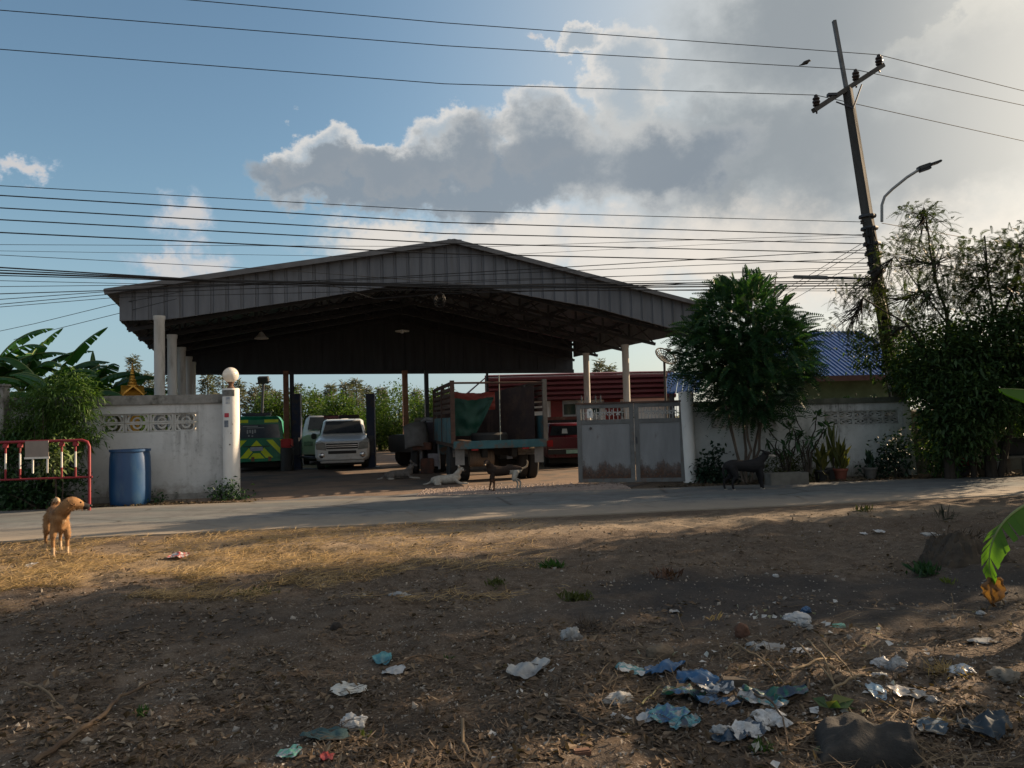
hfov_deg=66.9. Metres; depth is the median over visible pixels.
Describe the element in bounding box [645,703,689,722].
plastic sheet
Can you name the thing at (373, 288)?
power line
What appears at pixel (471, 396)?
red tarpaulin
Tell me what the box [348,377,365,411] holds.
casuarina tree
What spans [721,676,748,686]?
brick
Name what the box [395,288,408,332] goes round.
pendant lamp
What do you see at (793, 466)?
shrub
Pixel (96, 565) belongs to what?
dry grass
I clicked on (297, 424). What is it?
car lift
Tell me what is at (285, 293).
power line
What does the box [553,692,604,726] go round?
stick
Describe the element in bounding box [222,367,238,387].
globe lamp
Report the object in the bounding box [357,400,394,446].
round tree
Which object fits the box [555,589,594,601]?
weed tuft
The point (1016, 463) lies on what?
garden wall
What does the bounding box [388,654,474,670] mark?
stick
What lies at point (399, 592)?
plastic bag
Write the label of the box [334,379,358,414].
casuarina tree
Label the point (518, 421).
old truck
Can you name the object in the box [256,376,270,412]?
flood light
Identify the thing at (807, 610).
plastic bag
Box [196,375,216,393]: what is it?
casuarina tree
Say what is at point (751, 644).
plastic bag
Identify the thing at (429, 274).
power line
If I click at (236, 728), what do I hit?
pebbles
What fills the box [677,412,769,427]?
shrub
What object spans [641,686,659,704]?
stick
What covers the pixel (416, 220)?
power line
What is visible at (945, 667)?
straw clump
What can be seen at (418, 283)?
power line
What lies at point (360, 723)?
plastic bag
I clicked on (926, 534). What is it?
plastic bag
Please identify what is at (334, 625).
stone
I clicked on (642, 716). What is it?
plastic sheet
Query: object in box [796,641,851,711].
stick
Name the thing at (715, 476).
shrub
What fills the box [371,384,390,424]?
casuarina tree
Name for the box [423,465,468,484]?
dog
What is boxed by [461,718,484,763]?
stick
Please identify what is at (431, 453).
scrap cab
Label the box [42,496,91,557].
dog
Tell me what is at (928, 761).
dry stalks
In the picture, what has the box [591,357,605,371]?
casuarina tree
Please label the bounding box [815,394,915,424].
shrub
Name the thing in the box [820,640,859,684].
stick
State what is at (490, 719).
root fibres
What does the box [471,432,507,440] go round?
spare tyre
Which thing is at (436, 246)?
power line
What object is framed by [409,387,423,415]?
casuarina tree
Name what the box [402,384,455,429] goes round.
round tree
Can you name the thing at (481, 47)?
power line
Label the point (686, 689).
plastic sheet
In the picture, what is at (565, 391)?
red roof house
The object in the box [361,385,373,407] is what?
casuarina tree
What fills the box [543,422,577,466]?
parked estate
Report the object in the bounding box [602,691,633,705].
pillow stuffing
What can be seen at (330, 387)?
casuarina tree
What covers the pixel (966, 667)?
plastic bag
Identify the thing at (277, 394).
casuarina tree
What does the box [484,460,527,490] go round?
dog
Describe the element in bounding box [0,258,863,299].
power line
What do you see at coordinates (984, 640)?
plastic bag
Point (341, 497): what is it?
tarmac apron
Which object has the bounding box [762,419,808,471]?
frangipani
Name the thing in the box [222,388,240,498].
gate pillar
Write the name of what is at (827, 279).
power line
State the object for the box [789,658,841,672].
stick
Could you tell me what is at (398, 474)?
dog
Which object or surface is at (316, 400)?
casuarina tree
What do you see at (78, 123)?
sky
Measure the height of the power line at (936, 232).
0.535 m
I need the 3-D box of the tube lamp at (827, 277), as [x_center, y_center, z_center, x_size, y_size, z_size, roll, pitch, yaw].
[7.800,-2.572,18.730,2.009,0.171,0.090,-2,-3,0]
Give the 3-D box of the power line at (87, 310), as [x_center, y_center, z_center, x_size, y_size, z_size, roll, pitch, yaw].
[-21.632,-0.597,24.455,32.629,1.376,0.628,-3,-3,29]
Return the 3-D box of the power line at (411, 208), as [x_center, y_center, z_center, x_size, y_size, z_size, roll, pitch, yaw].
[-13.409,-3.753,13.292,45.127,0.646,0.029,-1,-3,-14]
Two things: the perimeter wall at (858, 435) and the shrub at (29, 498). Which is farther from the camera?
the perimeter wall at (858, 435)
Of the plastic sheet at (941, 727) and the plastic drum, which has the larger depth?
the plastic drum
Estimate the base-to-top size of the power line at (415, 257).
1.056 m
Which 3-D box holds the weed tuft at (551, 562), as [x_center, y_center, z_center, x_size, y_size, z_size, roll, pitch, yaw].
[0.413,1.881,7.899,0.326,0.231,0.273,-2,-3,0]
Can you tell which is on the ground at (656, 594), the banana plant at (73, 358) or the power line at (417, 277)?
the banana plant at (73, 358)
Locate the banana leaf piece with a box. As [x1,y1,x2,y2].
[813,694,855,708]
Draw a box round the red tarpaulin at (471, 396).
[454,392,494,409]
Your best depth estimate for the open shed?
24.15 m
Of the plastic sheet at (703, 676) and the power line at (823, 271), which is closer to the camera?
the plastic sheet at (703, 676)
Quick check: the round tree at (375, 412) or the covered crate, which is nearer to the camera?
the covered crate
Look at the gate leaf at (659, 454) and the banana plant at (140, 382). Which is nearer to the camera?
the gate leaf at (659, 454)
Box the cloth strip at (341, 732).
[300,726,349,739]
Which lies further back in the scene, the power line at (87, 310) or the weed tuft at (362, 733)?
the power line at (87, 310)
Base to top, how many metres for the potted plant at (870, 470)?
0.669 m
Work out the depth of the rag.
3.56 m
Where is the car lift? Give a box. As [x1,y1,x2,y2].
[292,394,379,469]
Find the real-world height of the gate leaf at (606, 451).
2.009 m
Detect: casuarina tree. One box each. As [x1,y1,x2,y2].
[124,354,143,384]
[142,370,153,387]
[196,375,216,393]
[213,375,227,393]
[233,378,250,416]
[246,383,261,411]
[253,379,275,412]
[271,388,282,411]
[289,383,304,413]
[309,391,323,412]
[322,383,338,409]
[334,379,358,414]
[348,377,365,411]
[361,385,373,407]
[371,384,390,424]
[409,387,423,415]
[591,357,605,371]
[602,362,617,374]
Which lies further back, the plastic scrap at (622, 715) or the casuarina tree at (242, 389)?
the casuarina tree at (242, 389)
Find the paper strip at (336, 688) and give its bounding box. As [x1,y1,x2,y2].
[329,681,366,695]
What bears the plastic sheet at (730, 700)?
on the ground at (656, 594)
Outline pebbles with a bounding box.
[0,514,1023,767]
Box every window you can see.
[550,425,576,435]
[562,401,576,416]
[582,408,599,419]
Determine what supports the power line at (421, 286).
attached to the power pole
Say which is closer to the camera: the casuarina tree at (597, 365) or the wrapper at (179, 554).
the wrapper at (179, 554)
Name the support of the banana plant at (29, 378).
on the ground at (656, 594)
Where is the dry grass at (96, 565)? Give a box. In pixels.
[0,517,567,607]
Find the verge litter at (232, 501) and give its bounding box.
[1,471,1020,510]
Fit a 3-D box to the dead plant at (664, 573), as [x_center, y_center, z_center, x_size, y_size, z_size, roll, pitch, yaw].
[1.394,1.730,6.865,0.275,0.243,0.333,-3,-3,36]
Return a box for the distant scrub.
[105,406,916,449]
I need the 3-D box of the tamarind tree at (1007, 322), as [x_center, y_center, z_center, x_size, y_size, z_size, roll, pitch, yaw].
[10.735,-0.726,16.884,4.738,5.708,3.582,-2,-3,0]
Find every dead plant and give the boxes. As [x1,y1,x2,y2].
[561,613,615,636]
[649,566,683,580]
[704,611,722,620]
[921,524,1015,545]
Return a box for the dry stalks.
[552,592,1023,767]
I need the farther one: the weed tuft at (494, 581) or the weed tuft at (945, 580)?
the weed tuft at (494, 581)
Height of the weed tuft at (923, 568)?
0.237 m
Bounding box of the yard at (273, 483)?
[160,452,648,501]
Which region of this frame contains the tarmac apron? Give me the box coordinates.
[254,488,613,501]
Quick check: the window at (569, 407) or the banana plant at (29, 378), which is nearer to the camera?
the banana plant at (29, 378)
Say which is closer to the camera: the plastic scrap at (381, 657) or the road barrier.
the plastic scrap at (381, 657)
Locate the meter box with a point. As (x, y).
(895, 394)
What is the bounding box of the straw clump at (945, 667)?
[916,657,970,681]
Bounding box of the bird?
[799,59,810,65]
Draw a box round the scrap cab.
[419,417,445,472]
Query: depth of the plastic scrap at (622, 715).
3.81 m
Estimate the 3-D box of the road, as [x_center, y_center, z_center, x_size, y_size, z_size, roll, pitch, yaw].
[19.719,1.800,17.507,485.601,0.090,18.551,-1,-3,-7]
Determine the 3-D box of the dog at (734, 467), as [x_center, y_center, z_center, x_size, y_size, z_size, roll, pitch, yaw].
[4.636,1.689,15.117,1.132,0.789,0.275,-1,-3,-7]
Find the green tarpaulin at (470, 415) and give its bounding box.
[455,397,493,435]
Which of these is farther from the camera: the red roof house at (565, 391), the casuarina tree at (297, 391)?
the casuarina tree at (297, 391)
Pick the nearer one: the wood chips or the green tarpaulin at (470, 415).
the wood chips
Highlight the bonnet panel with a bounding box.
[403,421,428,448]
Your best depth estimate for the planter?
15.88 m
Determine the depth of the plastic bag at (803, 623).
5.25 m
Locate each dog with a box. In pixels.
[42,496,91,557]
[377,460,419,479]
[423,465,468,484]
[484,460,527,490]
[722,450,776,489]
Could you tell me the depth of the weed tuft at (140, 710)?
4.07 m
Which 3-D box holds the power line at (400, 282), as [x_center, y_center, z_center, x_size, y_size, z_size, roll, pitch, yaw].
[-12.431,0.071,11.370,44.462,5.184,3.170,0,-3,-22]
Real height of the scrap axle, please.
1.060 m
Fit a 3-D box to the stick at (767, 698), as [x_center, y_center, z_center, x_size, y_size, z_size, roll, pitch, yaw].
[1.267,1.599,3.750,0.058,0.099,0.585,-2,-3,1]
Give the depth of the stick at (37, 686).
4.37 m
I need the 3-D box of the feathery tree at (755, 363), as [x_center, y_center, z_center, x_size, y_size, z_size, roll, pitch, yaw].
[5.103,-0.184,16.835,3.705,4.782,3.574,-2,-3,0]
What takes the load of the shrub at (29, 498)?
on the ground at (656, 594)
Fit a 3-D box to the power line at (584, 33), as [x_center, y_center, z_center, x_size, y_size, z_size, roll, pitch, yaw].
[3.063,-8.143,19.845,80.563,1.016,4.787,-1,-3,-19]
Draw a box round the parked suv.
[311,419,369,468]
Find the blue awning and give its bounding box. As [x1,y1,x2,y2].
[666,372,700,417]
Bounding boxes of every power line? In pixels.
[0,10,1023,105]
[0,49,1022,140]
[0,185,856,221]
[0,195,870,235]
[0,207,871,243]
[0,219,870,253]
[0,232,874,263]
[0,234,868,246]
[0,249,873,293]
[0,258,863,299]
[0,266,871,286]
[0,267,871,285]
[0,269,863,304]
[0,270,863,286]
[0,272,870,288]
[0,275,874,291]
[0,276,857,285]
[1,292,178,330]
[3,255,474,284]
[3,289,707,306]
[14,298,176,339]
[27,236,871,257]
[191,0,1023,90]
[338,271,874,298]
[755,244,860,307]
[778,246,864,298]
[789,257,865,301]
[882,223,1004,244]
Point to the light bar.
(328, 417)
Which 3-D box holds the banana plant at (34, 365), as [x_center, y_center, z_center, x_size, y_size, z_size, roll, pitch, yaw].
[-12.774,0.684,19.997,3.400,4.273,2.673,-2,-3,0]
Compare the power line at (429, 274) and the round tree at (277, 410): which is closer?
the power line at (429, 274)
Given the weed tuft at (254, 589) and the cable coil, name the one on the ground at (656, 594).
the weed tuft at (254, 589)
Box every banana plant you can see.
[0,327,109,394]
[0,328,69,369]
[0,328,93,391]
[10,365,142,396]
[38,351,167,395]
[97,370,167,430]
[981,388,1023,606]
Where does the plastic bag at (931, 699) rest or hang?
on the ground at (656, 594)
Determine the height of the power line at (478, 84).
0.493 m
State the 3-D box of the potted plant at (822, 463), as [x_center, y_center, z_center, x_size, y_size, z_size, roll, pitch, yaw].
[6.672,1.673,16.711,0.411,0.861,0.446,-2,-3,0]
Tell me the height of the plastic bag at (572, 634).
0.089 m
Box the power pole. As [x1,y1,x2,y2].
[811,20,896,411]
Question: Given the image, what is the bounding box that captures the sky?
[0,0,1023,418]
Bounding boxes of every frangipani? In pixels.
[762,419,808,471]
[784,409,836,471]
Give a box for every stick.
[19,681,59,704]
[30,678,159,763]
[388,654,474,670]
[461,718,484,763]
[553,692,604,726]
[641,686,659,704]
[733,643,784,683]
[754,693,788,749]
[787,650,812,700]
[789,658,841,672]
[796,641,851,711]
[806,638,842,708]
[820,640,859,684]
[830,674,871,690]
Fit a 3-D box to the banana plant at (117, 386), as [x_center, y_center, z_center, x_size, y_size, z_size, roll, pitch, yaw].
[-10.634,0.913,19.640,3.386,3.668,1.550,-2,-3,12]
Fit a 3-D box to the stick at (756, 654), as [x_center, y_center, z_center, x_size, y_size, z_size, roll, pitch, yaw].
[1.395,1.577,4.365,0.018,0.101,0.584,-1,-3,-13]
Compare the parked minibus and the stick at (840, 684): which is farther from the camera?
the parked minibus
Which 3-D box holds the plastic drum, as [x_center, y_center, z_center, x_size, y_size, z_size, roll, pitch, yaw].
[-7.688,1.874,15.607,0.768,1.119,0.768,-1,-3,-15]
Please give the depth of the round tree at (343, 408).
36.79 m
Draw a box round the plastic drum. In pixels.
[109,448,150,506]
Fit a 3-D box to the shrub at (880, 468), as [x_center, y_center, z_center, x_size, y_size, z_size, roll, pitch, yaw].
[8.357,1.651,17.234,1.527,1.386,1.019,-2,-3,0]
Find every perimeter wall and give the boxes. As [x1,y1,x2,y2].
[9,394,222,506]
[693,397,916,480]
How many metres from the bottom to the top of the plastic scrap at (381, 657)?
0.046 m
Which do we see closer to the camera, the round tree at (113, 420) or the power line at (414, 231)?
the power line at (414, 231)
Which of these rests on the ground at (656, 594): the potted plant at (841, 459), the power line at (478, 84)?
the potted plant at (841, 459)
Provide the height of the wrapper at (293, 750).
0.025 m
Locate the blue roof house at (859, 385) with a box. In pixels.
[734,330,897,427]
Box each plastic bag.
[339,712,367,731]
[388,591,411,596]
[506,657,550,678]
[560,626,582,641]
[709,724,729,734]
[745,641,760,650]
[758,641,785,651]
[781,611,811,622]
[789,647,813,653]
[795,619,812,627]
[800,606,811,612]
[870,656,888,667]
[871,672,887,678]
[884,655,907,671]
[920,532,941,536]
[925,695,939,702]
[947,663,975,675]
[966,637,997,643]
[976,610,986,614]
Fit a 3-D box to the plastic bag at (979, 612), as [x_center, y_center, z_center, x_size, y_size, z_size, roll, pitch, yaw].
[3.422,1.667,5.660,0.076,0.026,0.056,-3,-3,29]
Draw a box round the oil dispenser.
[280,438,293,470]
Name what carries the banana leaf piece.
on the ground at (656, 594)
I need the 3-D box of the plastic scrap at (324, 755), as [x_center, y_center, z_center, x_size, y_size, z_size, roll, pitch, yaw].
[-0.804,1.614,3.370,0.058,0.020,0.089,-2,-3,0]
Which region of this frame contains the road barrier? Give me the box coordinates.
[0,439,92,510]
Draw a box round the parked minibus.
[302,416,326,463]
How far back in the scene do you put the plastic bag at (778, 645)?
4.95 m
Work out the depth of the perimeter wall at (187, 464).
16.43 m
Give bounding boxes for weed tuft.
[132,704,152,716]
[223,583,279,596]
[353,729,374,737]
[484,576,507,589]
[537,557,567,568]
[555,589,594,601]
[749,735,783,754]
[850,504,872,511]
[901,559,944,577]
[932,503,962,521]
[939,577,957,584]
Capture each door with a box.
[550,401,562,416]
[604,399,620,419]
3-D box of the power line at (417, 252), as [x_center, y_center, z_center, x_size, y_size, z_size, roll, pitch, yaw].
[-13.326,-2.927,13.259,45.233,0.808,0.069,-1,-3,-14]
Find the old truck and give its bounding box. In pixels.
[432,375,547,480]
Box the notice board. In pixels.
[24,441,49,472]
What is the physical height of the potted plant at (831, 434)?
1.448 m
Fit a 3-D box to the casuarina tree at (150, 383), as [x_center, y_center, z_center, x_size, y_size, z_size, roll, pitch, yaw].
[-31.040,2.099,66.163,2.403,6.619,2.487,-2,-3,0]
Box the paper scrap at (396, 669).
[382,664,405,674]
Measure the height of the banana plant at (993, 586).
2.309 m
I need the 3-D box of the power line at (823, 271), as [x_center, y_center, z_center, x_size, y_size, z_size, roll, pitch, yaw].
[8.158,-2.777,22.043,0.013,0.726,7.030,-1,-3,-5]
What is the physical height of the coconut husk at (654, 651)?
0.122 m
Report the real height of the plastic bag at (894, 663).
0.084 m
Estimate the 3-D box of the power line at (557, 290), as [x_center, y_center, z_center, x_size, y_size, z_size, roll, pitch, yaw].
[2.224,-2.259,17.583,13.005,0.595,0.236,-1,-3,-8]
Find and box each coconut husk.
[646,643,674,660]
[734,623,749,637]
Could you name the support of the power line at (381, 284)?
attached to the power pole
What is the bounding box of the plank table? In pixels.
[975,454,1023,474]
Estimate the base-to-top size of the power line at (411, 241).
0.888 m
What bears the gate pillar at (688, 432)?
on the ground at (656, 594)
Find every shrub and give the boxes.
[0,429,98,510]
[33,431,81,502]
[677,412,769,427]
[688,435,751,483]
[748,439,833,481]
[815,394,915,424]
[851,427,920,477]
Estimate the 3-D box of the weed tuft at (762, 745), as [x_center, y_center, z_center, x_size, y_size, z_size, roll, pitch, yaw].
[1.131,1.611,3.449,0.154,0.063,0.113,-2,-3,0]
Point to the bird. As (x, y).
(806, 62)
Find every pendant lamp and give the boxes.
[254,312,268,339]
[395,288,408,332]
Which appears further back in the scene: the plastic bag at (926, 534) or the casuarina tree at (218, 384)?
the casuarina tree at (218, 384)
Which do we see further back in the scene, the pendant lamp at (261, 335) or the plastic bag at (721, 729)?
the pendant lamp at (261, 335)
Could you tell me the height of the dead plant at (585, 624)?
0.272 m
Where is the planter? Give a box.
[764,471,808,485]
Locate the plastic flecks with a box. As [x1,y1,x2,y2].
[488,599,1023,767]
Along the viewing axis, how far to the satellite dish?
24.49 m
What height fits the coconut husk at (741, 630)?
0.116 m
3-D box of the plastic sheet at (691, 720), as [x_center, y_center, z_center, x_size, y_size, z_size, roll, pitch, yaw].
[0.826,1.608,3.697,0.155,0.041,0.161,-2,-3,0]
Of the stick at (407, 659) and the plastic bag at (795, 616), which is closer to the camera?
the stick at (407, 659)
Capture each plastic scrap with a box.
[320,751,334,759]
[372,651,391,664]
[611,712,631,718]
[615,662,644,675]
[865,682,886,699]
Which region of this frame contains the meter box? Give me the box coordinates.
[884,361,902,396]
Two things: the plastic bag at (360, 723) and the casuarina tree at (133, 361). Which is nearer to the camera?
the plastic bag at (360, 723)
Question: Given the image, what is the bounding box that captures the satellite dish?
[655,348,674,417]
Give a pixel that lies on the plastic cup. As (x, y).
(841, 624)
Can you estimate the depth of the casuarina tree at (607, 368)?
63.44 m
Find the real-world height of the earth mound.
0.359 m
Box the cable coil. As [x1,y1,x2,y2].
[434,293,445,307]
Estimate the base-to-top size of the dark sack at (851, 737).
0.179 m
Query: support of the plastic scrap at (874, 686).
on the ground at (656, 594)
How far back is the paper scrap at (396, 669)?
4.71 m
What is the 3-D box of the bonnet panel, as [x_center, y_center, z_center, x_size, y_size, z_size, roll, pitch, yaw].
[-2.799,1.496,22.694,0.740,0.797,0.372,-1,-3,-20]
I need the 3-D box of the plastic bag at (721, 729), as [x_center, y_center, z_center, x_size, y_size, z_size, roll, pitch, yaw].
[0.975,1.612,3.623,0.115,0.048,0.080,-2,-3,7]
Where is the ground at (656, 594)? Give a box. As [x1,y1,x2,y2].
[0,410,1023,767]
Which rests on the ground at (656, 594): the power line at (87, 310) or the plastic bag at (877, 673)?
the plastic bag at (877, 673)
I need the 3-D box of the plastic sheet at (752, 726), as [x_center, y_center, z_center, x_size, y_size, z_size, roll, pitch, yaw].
[1.106,1.606,3.619,0.217,0.059,0.123,0,-3,-23]
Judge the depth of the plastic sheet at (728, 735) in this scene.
3.57 m
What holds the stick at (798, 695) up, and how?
on the ground at (656, 594)
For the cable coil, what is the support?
hanging from the power line at (557, 290)
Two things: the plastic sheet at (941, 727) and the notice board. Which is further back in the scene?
the notice board
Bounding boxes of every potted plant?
[812,442,831,481]
[825,417,839,479]
[830,438,851,480]
[862,449,877,478]
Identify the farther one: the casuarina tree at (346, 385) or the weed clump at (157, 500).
the casuarina tree at (346, 385)
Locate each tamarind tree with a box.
[821,198,1021,478]
[918,220,1023,477]
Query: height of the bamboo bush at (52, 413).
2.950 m
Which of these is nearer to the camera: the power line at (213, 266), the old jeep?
the power line at (213, 266)
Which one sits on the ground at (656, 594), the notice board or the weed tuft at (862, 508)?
the weed tuft at (862, 508)
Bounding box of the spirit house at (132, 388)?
[120,363,145,430]
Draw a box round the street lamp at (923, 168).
[880,160,941,221]
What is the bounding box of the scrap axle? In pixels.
[411,442,434,473]
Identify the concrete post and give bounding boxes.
[0,384,10,507]
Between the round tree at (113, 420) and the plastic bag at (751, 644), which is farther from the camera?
the round tree at (113, 420)
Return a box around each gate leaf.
[575,394,635,482]
[633,400,684,481]
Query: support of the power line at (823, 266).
attached to the power pole
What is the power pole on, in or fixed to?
on the ground at (656, 594)
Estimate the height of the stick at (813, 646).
0.170 m
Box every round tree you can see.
[103,383,166,431]
[241,391,302,438]
[282,383,338,432]
[312,389,365,430]
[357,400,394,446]
[360,378,432,450]
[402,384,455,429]
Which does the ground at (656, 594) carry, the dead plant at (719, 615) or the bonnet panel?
the dead plant at (719, 615)
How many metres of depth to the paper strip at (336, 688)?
4.28 m
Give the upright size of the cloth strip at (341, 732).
0.059 m
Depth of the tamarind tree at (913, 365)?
16.53 m
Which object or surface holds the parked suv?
on the yard at (273, 483)
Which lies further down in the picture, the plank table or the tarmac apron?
the tarmac apron
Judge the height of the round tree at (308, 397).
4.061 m
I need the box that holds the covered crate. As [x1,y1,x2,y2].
[997,437,1023,455]
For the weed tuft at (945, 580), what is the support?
on the ground at (656, 594)
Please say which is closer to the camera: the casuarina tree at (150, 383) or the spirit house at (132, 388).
the spirit house at (132, 388)
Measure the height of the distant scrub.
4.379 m
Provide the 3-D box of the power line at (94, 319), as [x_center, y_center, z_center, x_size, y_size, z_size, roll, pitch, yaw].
[-10.011,-1.495,18.139,5.944,0.488,0.263,-3,-3,27]
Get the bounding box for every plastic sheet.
[636,711,655,721]
[644,659,685,673]
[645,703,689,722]
[661,683,705,700]
[669,712,700,729]
[676,668,720,685]
[694,692,741,706]
[697,680,737,694]
[710,727,748,741]
[727,717,770,739]
[737,690,788,708]
[741,684,808,700]
[750,708,792,727]
[885,684,928,698]
[916,716,948,734]
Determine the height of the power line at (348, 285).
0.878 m
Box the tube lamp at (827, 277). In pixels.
[793,275,869,279]
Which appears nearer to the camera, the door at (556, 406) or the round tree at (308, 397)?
the door at (556, 406)
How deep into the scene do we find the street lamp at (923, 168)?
18.79 m
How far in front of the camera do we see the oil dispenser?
25.75 m
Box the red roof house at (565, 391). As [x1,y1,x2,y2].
[467,371,675,442]
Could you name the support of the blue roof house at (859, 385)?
on the ground at (656, 594)
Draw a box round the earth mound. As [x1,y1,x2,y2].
[918,530,1016,570]
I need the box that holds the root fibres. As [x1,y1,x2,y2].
[0,507,1023,767]
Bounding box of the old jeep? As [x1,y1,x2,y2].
[388,417,432,464]
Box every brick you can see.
[572,747,590,755]
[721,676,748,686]
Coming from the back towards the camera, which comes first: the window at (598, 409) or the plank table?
the window at (598, 409)
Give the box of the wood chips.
[0,516,1023,767]
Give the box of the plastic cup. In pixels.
[832,623,845,627]
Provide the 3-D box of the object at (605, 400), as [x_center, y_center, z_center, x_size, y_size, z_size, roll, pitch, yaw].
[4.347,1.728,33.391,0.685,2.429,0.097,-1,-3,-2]
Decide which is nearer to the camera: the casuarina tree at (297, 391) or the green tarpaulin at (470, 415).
the green tarpaulin at (470, 415)
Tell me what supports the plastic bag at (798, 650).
on the ground at (656, 594)
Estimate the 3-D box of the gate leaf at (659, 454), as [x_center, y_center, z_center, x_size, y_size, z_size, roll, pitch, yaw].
[3.323,1.286,17.436,1.139,1.819,0.100,-2,-3,9]
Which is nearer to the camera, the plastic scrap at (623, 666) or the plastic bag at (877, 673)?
the plastic bag at (877, 673)
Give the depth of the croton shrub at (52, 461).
14.78 m
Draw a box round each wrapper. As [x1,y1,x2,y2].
[167,551,189,557]
[275,744,302,757]
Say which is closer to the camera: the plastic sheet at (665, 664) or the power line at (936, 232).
the plastic sheet at (665, 664)
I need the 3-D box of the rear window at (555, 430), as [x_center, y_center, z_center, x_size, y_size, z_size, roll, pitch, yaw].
[1.826,1.431,23.966,1.376,0.288,0.260,-1,-3,-6]
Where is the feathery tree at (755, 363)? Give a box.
[661,264,835,483]
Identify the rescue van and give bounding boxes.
[240,413,283,468]
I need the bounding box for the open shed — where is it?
[103,239,712,438]
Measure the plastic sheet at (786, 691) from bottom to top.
0.078 m
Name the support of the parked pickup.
on the yard at (273, 483)
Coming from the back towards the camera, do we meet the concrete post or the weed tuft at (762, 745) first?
the concrete post
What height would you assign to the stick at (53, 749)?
0.056 m
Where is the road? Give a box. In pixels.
[0,475,1023,542]
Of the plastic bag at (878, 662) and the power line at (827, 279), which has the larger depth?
the power line at (827, 279)
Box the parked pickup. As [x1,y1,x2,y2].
[548,416,581,422]
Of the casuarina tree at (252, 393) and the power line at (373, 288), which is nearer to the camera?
the power line at (373, 288)
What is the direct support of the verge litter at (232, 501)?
on the ground at (656, 594)
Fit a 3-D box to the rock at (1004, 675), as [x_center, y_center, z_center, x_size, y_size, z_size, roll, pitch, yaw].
[2.703,1.595,4.269,0.163,0.062,0.162,-4,-3,40]
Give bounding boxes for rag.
[956,708,1012,739]
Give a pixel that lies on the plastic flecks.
(774, 763)
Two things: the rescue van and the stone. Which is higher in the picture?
the rescue van
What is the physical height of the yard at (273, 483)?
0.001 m
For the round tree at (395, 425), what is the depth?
42.32 m
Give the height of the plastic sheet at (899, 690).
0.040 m
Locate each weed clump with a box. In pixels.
[147,489,178,502]
[203,476,255,500]
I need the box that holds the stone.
[330,622,342,629]
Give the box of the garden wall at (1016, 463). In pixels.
[891,412,1021,472]
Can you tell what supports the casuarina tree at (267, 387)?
on the ground at (656, 594)
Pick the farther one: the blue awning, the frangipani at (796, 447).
the blue awning
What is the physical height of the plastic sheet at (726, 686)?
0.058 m
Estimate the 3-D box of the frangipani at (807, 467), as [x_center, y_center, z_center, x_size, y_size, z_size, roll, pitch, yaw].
[6.332,1.323,16.436,1.158,1.610,0.908,-2,-3,0]
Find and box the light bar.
[322,414,361,419]
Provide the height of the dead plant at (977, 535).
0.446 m
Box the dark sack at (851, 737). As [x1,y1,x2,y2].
[813,712,924,767]
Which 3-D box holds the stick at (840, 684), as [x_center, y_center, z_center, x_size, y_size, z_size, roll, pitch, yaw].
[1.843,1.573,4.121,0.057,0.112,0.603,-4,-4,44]
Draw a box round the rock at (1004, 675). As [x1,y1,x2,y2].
[985,666,1020,683]
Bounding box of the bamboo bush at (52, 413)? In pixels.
[0,363,113,508]
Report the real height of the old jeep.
1.680 m
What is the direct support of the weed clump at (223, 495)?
on the ground at (656, 594)
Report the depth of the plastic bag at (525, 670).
4.58 m
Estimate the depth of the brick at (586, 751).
3.44 m
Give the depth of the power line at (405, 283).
15.84 m
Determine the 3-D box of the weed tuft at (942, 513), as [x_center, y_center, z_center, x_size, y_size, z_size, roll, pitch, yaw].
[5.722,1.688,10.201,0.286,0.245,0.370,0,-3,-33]
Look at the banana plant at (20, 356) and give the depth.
19.88 m
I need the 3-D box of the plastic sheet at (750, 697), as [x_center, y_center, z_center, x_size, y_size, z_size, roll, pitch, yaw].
[1.290,1.616,3.965,0.255,0.063,0.177,-2,-3,6]
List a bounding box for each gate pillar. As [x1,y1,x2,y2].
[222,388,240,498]
[678,391,697,482]

